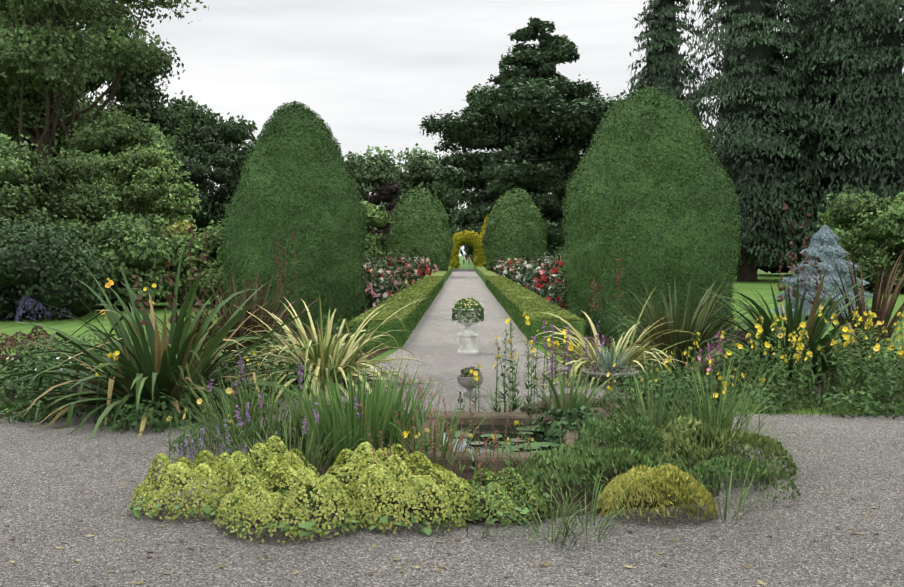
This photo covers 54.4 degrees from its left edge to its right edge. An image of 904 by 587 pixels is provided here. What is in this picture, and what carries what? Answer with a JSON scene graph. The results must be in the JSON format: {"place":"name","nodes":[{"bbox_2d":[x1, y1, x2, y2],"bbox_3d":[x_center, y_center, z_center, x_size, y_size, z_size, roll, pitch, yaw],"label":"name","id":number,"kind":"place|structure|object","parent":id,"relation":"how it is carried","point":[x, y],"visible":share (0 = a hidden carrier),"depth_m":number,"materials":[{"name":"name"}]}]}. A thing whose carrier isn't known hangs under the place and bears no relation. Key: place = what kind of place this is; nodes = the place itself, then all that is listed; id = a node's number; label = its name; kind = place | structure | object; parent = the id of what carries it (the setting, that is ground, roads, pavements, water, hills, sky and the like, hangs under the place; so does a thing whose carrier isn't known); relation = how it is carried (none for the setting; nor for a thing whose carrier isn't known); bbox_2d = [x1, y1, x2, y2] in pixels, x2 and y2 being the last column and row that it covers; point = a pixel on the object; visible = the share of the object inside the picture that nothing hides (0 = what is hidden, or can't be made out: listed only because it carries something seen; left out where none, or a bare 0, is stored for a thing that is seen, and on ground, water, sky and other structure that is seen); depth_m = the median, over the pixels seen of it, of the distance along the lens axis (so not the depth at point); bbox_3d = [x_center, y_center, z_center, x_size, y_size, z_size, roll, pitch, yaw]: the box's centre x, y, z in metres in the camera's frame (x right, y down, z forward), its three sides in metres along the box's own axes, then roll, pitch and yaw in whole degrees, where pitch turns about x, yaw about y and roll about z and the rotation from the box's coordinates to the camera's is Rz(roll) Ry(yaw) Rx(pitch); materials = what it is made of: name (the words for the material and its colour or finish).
{"place":"outdoors","nodes":[
{"label":"outdoors","id":0,"kind":"place"},
{"bbox_2d":[0,271,903,586],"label":"gravel path","id":1,"kind":"structure","parent":0,"point":[806,543],"depth_m":5.60,"materials":[{"name":"grey gravel"}]},
{"bbox_2d":[124,435,553,543],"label":"alchemilla plant mounds","id":2,"kind":"object","parent":1,"relation":"on","point":[244,494],"visible":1,"depth_m":5.75,"materials":[{"name":"green plant"}]},
{"bbox_2d":[0,352,903,586],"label":"fallen leaves","id":3,"kind":"object","parent":1,"relation":"on","point":[458,539],"visible":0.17,"depth_m":5.40,"materials":[{"name":"brown plant"}]},
{"bbox_2d":[458,391,462,409],"bbox_3d":[0.094,1.217,9.974,0.064,0.200,0.181,0,3,1],"label":"ornamental bird","id":4,"kind":"object","parent":1,"relation":"on","point":[460,402],"visible":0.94,"depth_m":9.94},
{"bbox_2d":[452,308,483,353],"bbox_3d":[0.287,0.664,15.729,0.582,0.802,0.536,0,3,1],"label":"white urn","id":5,"kind":"object","parent":1,"relation":"on","point":[468,336],"visible":0.65,"depth_m":15.59,"materials":[{"name":"grey stone"}]},
{"bbox_2d":[452,297,483,321],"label":"plant","id":6,"kind":"object","parent":5,"relation":"in","point":[466,303],"visible":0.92,"depth_m":15.54,"materials":[{"name":"green plant"}]},
{"bbox_2d":[457,374,483,395],"bbox_3d":[0.227,1.148,10.955,0.342,0.252,0.343,0,3,1],"label":"urn","id":7,"kind":"object","parent":1,"relation":"on","point":[463,381],"visible":0.71,"depth_m":10.85,"materials":[{"name":"grey stone"}]},
{"bbox_2d":[459,366,481,376],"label":"potted flowers","id":8,"kind":"object","parent":7,"relation":"in","point":[465,372],"visible":0.44,"depth_m":10.91,"materials":[{"name":"green plant"}]},
{"bbox_2d":[597,464,717,524],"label":"mounded shrub","id":9,"kind":"object","parent":1,"relation":"on","point":[640,479],"visible":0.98,"depth_m":5.81,"materials":[{"name":"plant"}]},
{"bbox_2d":[0,256,903,413],"bbox_3d":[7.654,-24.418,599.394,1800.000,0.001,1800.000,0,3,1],"label":"ground","id":10,"kind":"structure","parent":0,"point":[761,286],"depth_m":23.56,"materials":[{"name":"green plant"}]},
{"bbox_2d":[4,287,71,321],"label":"lavender plants","id":11,"kind":"object","parent":10,"relation":"on","point":[21,303],"visible":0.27,"depth_m":23.17,"materials":[{"name":"purple plant"}]},
{"bbox_2d":[0,2,88,163],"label":"tree","id":12,"kind":"object","parent":10,"relation":"on","point":[16,127],"visible":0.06,"depth_m":48.42,"materials":[{"name":"green plant"}]},
{"bbox_2d":[0,1,115,122],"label":"tall tree","id":13,"kind":"object","parent":10,"relation":"on","point":[81,34],"visible":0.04,"depth_m":59.74,"materials":[{"name":"green plant"}]},
{"bbox_2d":[0,209,118,319],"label":"shrub","id":14,"kind":"object","parent":10,"relation":"on","point":[37,266],"visible":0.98,"depth_m":23.33,"materials":[{"name":"green plant"}]},
{"bbox_2d":[0,132,124,248],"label":"shrub","id":15,"kind":"object","parent":10,"relation":"on","point":[76,201],"visible":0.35,"depth_m":30.05,"materials":[{"name":"green plant"}]},
{"bbox_2d":[79,96,97,108],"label":"tree","id":16,"kind":"object","parent":10,"relation":"on","point":[85,102],"depth_m":88.19,"materials":[{"name":"green plant"}]},
{"bbox_2d":[0,0,208,250],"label":"poplar tree","id":17,"kind":"object","parent":10,"relation":"on","point":[39,56],"visible":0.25,"depth_m":43.18,"materials":[{"name":"green plant"}]},
{"bbox_2d":[46,111,177,227],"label":"tree","id":18,"kind":"object","parent":10,"relation":"on","point":[112,136],"visible":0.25,"depth_m":42.77,"materials":[{"name":"green plant"}]},
{"bbox_2d":[61,6,194,138],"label":"tree","id":19,"kind":"object","parent":10,"relation":"on","point":[145,95],"visible":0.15,"depth_m":68.56,"materials":[{"name":"green plant"}]},
{"bbox_2d":[68,210,190,310],"bbox_3d":[-10.878,-1.087,28.976,4.957,3.244,5.044,0,3,1],"label":"shrub","id":20,"kind":"object","parent":10,"relation":"on","point":[130,247],"visible":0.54,"depth_m":27.68,"materials":[{"name":"green plant"}]},
{"bbox_2d":[77,114,184,225],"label":"tree","id":21,"kind":"object","parent":10,"relation":"on","point":[157,162],"visible":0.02,"depth_m":60.06,"materials":[{"name":"green plant"}]},
{"bbox_2d":[85,97,191,197],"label":"tree","id":22,"kind":"object","parent":10,"relation":"on","point":[179,132],"visible":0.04,"depth_m":69.75,"materials":[{"name":"green plant"}]},
{"bbox_2d":[96,143,205,239],"bbox_3d":[-12.701,-2.970,35.946,4.702,6.401,4.712,1,3,18],"label":"shrub","id":23,"kind":"object","parent":10,"relation":"on","point":[140,179],"visible":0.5,"depth_m":35.45,"materials":[{"name":"green plant"}]},
{"bbox_2d":[160,220,198,279],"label":"yellow shrub","id":24,"kind":"object","parent":10,"relation":"on","point":[180,227],"visible":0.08,"depth_m":33.20,"materials":[{"name":"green plant"}]},
{"bbox_2d":[159,90,222,167],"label":"oak tree","id":25,"kind":"object","parent":10,"relation":"on","point":[197,115],"visible":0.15,"depth_m":92.52,"materials":[{"name":"green plant"}]},
{"bbox_2d":[160,219,230,305],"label":"shrub","id":26,"kind":"object","parent":10,"relation":"on","point":[194,249],"visible":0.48,"depth_m":29.03,"materials":[{"name":"green plant"}]},
{"bbox_2d":[165,137,236,268],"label":"yew tree","id":27,"kind":"object","parent":10,"relation":"on","point":[217,199],"visible":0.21,"depth_m":48.89,"materials":[{"name":"green plant"}]},
{"bbox_2d":[167,112,260,231],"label":"tree","id":28,"kind":"object","parent":10,"relation":"on","point":[229,134],"visible":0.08,"depth_m":62.91,"materials":[{"name":"green plant"}]},
{"bbox_2d":[215,159,248,211],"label":"yew tree","id":29,"kind":"object","parent":10,"relation":"on","point":[238,172],"depth_m":51.07,"materials":[{"name":"green plant"}]},
{"bbox_2d":[341,145,406,232],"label":"tree","id":30,"kind":"object","parent":10,"relation":"on","point":[369,172],"visible":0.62,"depth_m":127.43,"materials":[{"name":"green plant"}]},
{"bbox_2d":[361,199,390,261],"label":"shrub","id":31,"kind":"object","parent":10,"relation":"on","point":[377,217],"visible":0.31,"depth_m":90.07,"materials":[{"name":"green plant"}]},
{"bbox_2d":[367,181,402,249],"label":"copper tree","id":32,"kind":"object","parent":10,"relation":"on","point":[388,193],"visible":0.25,"depth_m":118.39,"materials":[{"name":"brown plant"}]},
{"bbox_2d":[386,187,452,271],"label":"topiary tree","id":33,"kind":"object","parent":10,"relation":"on","point":[419,224],"visible":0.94,"depth_m":68.06,"materials":[{"name":"green plant"}]},
{"bbox_2d":[392,143,468,227],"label":"tree","id":34,"kind":"object","parent":10,"relation":"on","point":[420,171],"visible":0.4,"depth_m":137.08,"materials":[{"name":"green plant"}]},
{"bbox_2d":[452,269,475,270],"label":"stone steps","id":35,"kind":"structure","parent":10,"relation":"on","point":[463,269],"depth_m":94.16,"materials":[{"name":"grey stone"}]},
{"bbox_2d":[448,230,486,268],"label":"hedge arch","id":36,"kind":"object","parent":10,"relation":"on","point":[473,239],"visible":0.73,"depth_m":97.12,"materials":[{"name":"yellow plant"}]},
{"bbox_2d":[460,204,487,261],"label":"tree belt","id":37,"kind":"object","parent":10,"relation":"on","point":[468,250],"visible":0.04,"depth_m":184.18,"materials":[{"name":"green plant"}]},
{"bbox_2d":[457,200,490,226],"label":"tree","id":38,"kind":"object","parent":10,"relation":"on","point":[463,209],"visible":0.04,"depth_m":210.04,"materials":[{"name":"green plant"}]},
{"bbox_2d":[479,214,488,237],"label":"topiary","id":39,"kind":"object","parent":10,"relation":"on","point":[482,232],"visible":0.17,"depth_m":103.23,"materials":[{"name":"yellow plant"}]},
{"bbox_2d":[418,17,628,250],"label":"cedar tree","id":40,"kind":"object","parent":10,"relation":"on","point":[528,111],"visible":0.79,"depth_m":104.71,"materials":[{"name":"green plant"}]},
{"bbox_2d":[546,244,565,259],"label":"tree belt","id":41,"kind":"object","parent":10,"relation":"on","point":[556,252],"visible":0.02,"depth_m":163.98,"materials":[{"name":"green plant"}]},
{"bbox_2d":[636,35,652,90],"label":"conifer tree","id":42,"kind":"object","parent":10,"relation":"on","point":[646,64],"depth_m":98.55,"materials":[{"name":"green plant"}]},
{"bbox_2d":[619,0,711,138],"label":"conifer tree","id":43,"kind":"object","parent":10,"relation":"on","point":[664,57],"visible":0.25,"depth_m":79.33,"materials":[{"name":"green plant"}]},
{"bbox_2d":[734,253,771,274],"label":"shrub","id":44,"kind":"object","parent":10,"relation":"on","point":[765,269],"depth_m":78.39,"materials":[{"name":"green plant"}]},
{"bbox_2d":[674,0,843,280],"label":"conifer tree","id":45,"kind":"object","parent":10,"relation":"on","point":[745,87],"visible":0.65,"depth_m":56.68,"materials":[{"name":"green plant"}]},
{"bbox_2d":[764,248,797,273],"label":"shrub","id":46,"kind":"object","parent":10,"relation":"on","point":[773,268],"visible":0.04,"depth_m":76.86,"materials":[{"name":"green plant"}]},
{"bbox_2d":[735,0,903,268],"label":"conifer tree","id":47,"kind":"object","parent":10,"relation":"on","point":[862,46],"visible":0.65,"depth_m":54.74,"materials":[{"name":"green plant"}]},
{"bbox_2d":[757,0,883,267],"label":"conifer tree","id":48,"kind":"object","parent":10,"relation":"on","point":[820,36],"visible":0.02,"depth_m":71.79,"materials":[{"name":"green plant"}]},
{"bbox_2d":[770,225,872,318],"bbox_3d":[10.263,-0.590,24.302,2.821,2.621,2.805,2,3,33],"label":"blue spruce tree","id":49,"kind":"object","parent":10,"relation":"on","point":[826,248],"visible":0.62,"depth_m":23.84,"materials":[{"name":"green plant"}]},
{"bbox_2d":[817,184,903,291],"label":"shrub","id":50,"kind":"object","parent":10,"relation":"on","point":[854,220],"visible":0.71,"depth_m":40.44,"materials":[{"name":"green plant"}]},
{"bbox_2d":[866,196,903,250],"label":"shrub","id":51,"kind":"object","parent":10,"relation":"on","point":[883,243],"visible":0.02,"depth_m":45.88,"materials":[{"name":"green plant"}]},
{"bbox_2d":[0,324,903,522],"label":"bed soil","id":52,"kind":"structure","parent":0,"point":[466,475],"depth_m":7.08,"materials":[{"name":"brown soil"}]},
{"bbox_2d":[0,202,333,438],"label":"spiky plant","id":53,"kind":"object","parent":52,"relation":"on","point":[144,372],"visible":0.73,"depth_m":9.59,"materials":[{"name":"green plant"}]},
{"bbox_2d":[0,232,362,433],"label":"border plants","id":54,"kind":"object","parent":52,"relation":"on","point":[25,366],"visible":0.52,"depth_m":10.68,"materials":[{"name":"green plant"}]},
{"bbox_2d":[121,270,322,368],"bbox_3d":[-3.661,0.352,13.732,3.537,1.609,2.460,0,3,1],"label":"spiky plant","id":55,"kind":"object","parent":52,"relation":"on","point":[241,331],"visible":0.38,"depth_m":13.37,"materials":[{"name":"green plant"}]},
{"bbox_2d":[218,101,367,329],"bbox_3d":[-3.935,-1.953,21.939,3.618,5.647,3.721,0,3,1],"label":"topiary tree","id":56,"kind":"object","parent":52,"relation":"on","point":[296,179],"visible":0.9,"depth_m":20.73,"materials":[{"name":"green plant"}]},
{"bbox_2d":[210,277,437,400],"bbox_3d":[-1.770,0.511,11.726,3.204,1.473,3.497,0,3,1],"label":"variegated spiky plant","id":57,"kind":"object","parent":52,"relation":"on","point":[321,350],"visible":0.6,"depth_m":11.53,"materials":[{"name":"green plant"}]},
{"bbox_2d":[272,355,491,469],"bbox_3d":[-0.612,1.005,7.558,1.882,0.836,1.660,0,3,1],"label":"iris plant clump","id":58,"kind":"object","parent":52,"relation":"on","point":[386,423],"visible":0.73,"depth_m":7.32,"materials":[{"name":"green plant"}]},
{"bbox_2d":[346,267,451,349],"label":"hedge","id":59,"kind":"object","parent":52,"relation":"on","point":[428,288],"visible":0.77,"depth_m":19.62,"materials":[{"name":"green plant"}]},
{"bbox_2d":[361,251,437,311],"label":"rose bushes","id":60,"kind":"object","parent":52,"relation":"on","point":[385,279],"visible":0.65,"depth_m":33.02,"materials":[{"name":"plant"}]},
{"bbox_2d":[136,320,838,550],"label":"mixed island plants","id":61,"kind":"object","parent":52,"relation":"on","point":[653,441],"visible":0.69,"depth_m":7.10,"materials":[{"name":"green plant"}]},
{"bbox_2d":[409,411,597,472],"bbox_3d":[0.455,1.330,8.076,1.677,0.139,2.060,0,3,1],"label":"pond edging","id":62,"kind":"object","parent":52,"relation":"on","point":[499,418],"visible":0.23,"depth_m":8.04,"materials":[{"name":"grey stone"}]},
{"bbox_2d":[466,314,548,414],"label":"primrose plant","id":63,"kind":"object","parent":52,"relation":"on","point":[512,390],"depth_m":9.24,"materials":[{"name":"green plant"}]},
{"bbox_2d":[481,188,547,271],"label":"topiary tree","id":64,"kind":"object","parent":52,"relation":"on","point":[515,227],"visible":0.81,"depth_m":67.94,"materials":[{"name":"green plant"}]},
{"bbox_2d":[484,250,568,310],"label":"rose bushes","id":65,"kind":"object","parent":52,"relation":"on","point":[542,277],"visible":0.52,"depth_m":33.53,"materials":[{"name":"plant"}]},
{"bbox_2d":[476,267,585,348],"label":"hedge","id":66,"kind":"object","parent":52,"relation":"on","point":[515,300],"visible":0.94,"depth_m":20.36,"materials":[{"name":"green plant"}]},
{"bbox_2d":[508,287,699,391],"bbox_3d":[2.141,0.559,11.998,2.817,1.352,2.688,0,3,1],"label":"variegated spiky plant","id":67,"kind":"object","parent":52,"relation":"on","point":[635,359],"visible":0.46,"depth_m":12.02,"materials":[{"name":"green plant"}]},
{"bbox_2d":[520,392,698,426],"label":"rockery stones","id":68,"kind":"object","parent":52,"relation":"on","point":[539,411],"visible":0.06,"depth_m":9.21,"materials":[{"name":"grey stone"}]},
{"bbox_2d":[582,366,638,401],"bbox_3d":[1.731,1.003,9.599,0.619,0.340,0.618,0,3,1],"label":"birdbath","id":69,"kind":"object","parent":52,"relation":"on","point":[604,377],"visible":0.54,"depth_m":9.48,"materials":[{"name":"grey stone"}]},
{"bbox_2d":[580,342,638,373],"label":"plant tuft","id":70,"kind":"object","parent":69,"relation":"in","point":[609,362],"visible":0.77,"depth_m":9.52,"materials":[{"name":"green plant"}]},
{"bbox_2d":[561,87,742,338],"bbox_3d":[4.487,-1.833,19.793,4.042,5.608,4.099,0,3,1],"label":"topiary tree","id":71,"kind":"object","parent":52,"relation":"on","point":[651,194],"visible":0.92,"depth_m":18.39,"materials":[{"name":"green plant"}]},
{"bbox_2d":[596,268,771,373],"bbox_3d":[3.275,0.395,13.070,2.465,1.581,2.670,-1,3,-28],"label":"spiky plant","id":72,"kind":"object","parent":52,"relation":"on","point":[675,337],"visible":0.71,"depth_m":12.76,"materials":[{"name":"green plant"}]},
{"bbox_2d":[522,305,903,409],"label":"flowers","id":73,"kind":"object","parent":52,"relation":"in","point":[841,371],"visible":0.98,"depth_m":10.53,"materials":[{"name":"yellow plant"}]},
{"bbox_2d":[590,252,903,418],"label":"border plants","id":74,"kind":"object","parent":52,"relation":"on","point":[858,404],"visible":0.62,"depth_m":10.13,"materials":[{"name":"green plant"}]},
{"bbox_2d":[671,203,901,391],"bbox_3d":[4.903,-0.055,12.584,3.412,2.533,3.646,2,3,37],"label":"spiky plant","id":75,"kind":"object","parent":52,"relation":"on","point":[815,329],"visible":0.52,"depth_m":12.29,"materials":[{"name":"green plant"}]},
{"bbox_2d":[785,237,903,364],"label":"spiky plant","id":76,"kind":"object","parent":52,"relation":"on","point":[884,306],"visible":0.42,"depth_m":13.61,"materials":[{"name":"green plant"}]},
{"bbox_2d":[72,0,903,255],"label":"sky","id":77,"kind":"structure","parent":0,"point":[371,70],"materials":[{"name":"white"}]},
{"bbox_2d":[441,423,565,460],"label":"pond water","id":78,"kind":"structure","parent":0,"point":[509,431],"depth_m":8.20,"materials":[{"name":"liquid"}]},
{"bbox_2d":[445,425,559,452],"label":"lily pads","id":79,"kind":"object","parent":78,"relation":"on","point":[540,444],"visible":0.5,"depth_m":7.93,"materials":[{"name":"green plant"}]}
]}

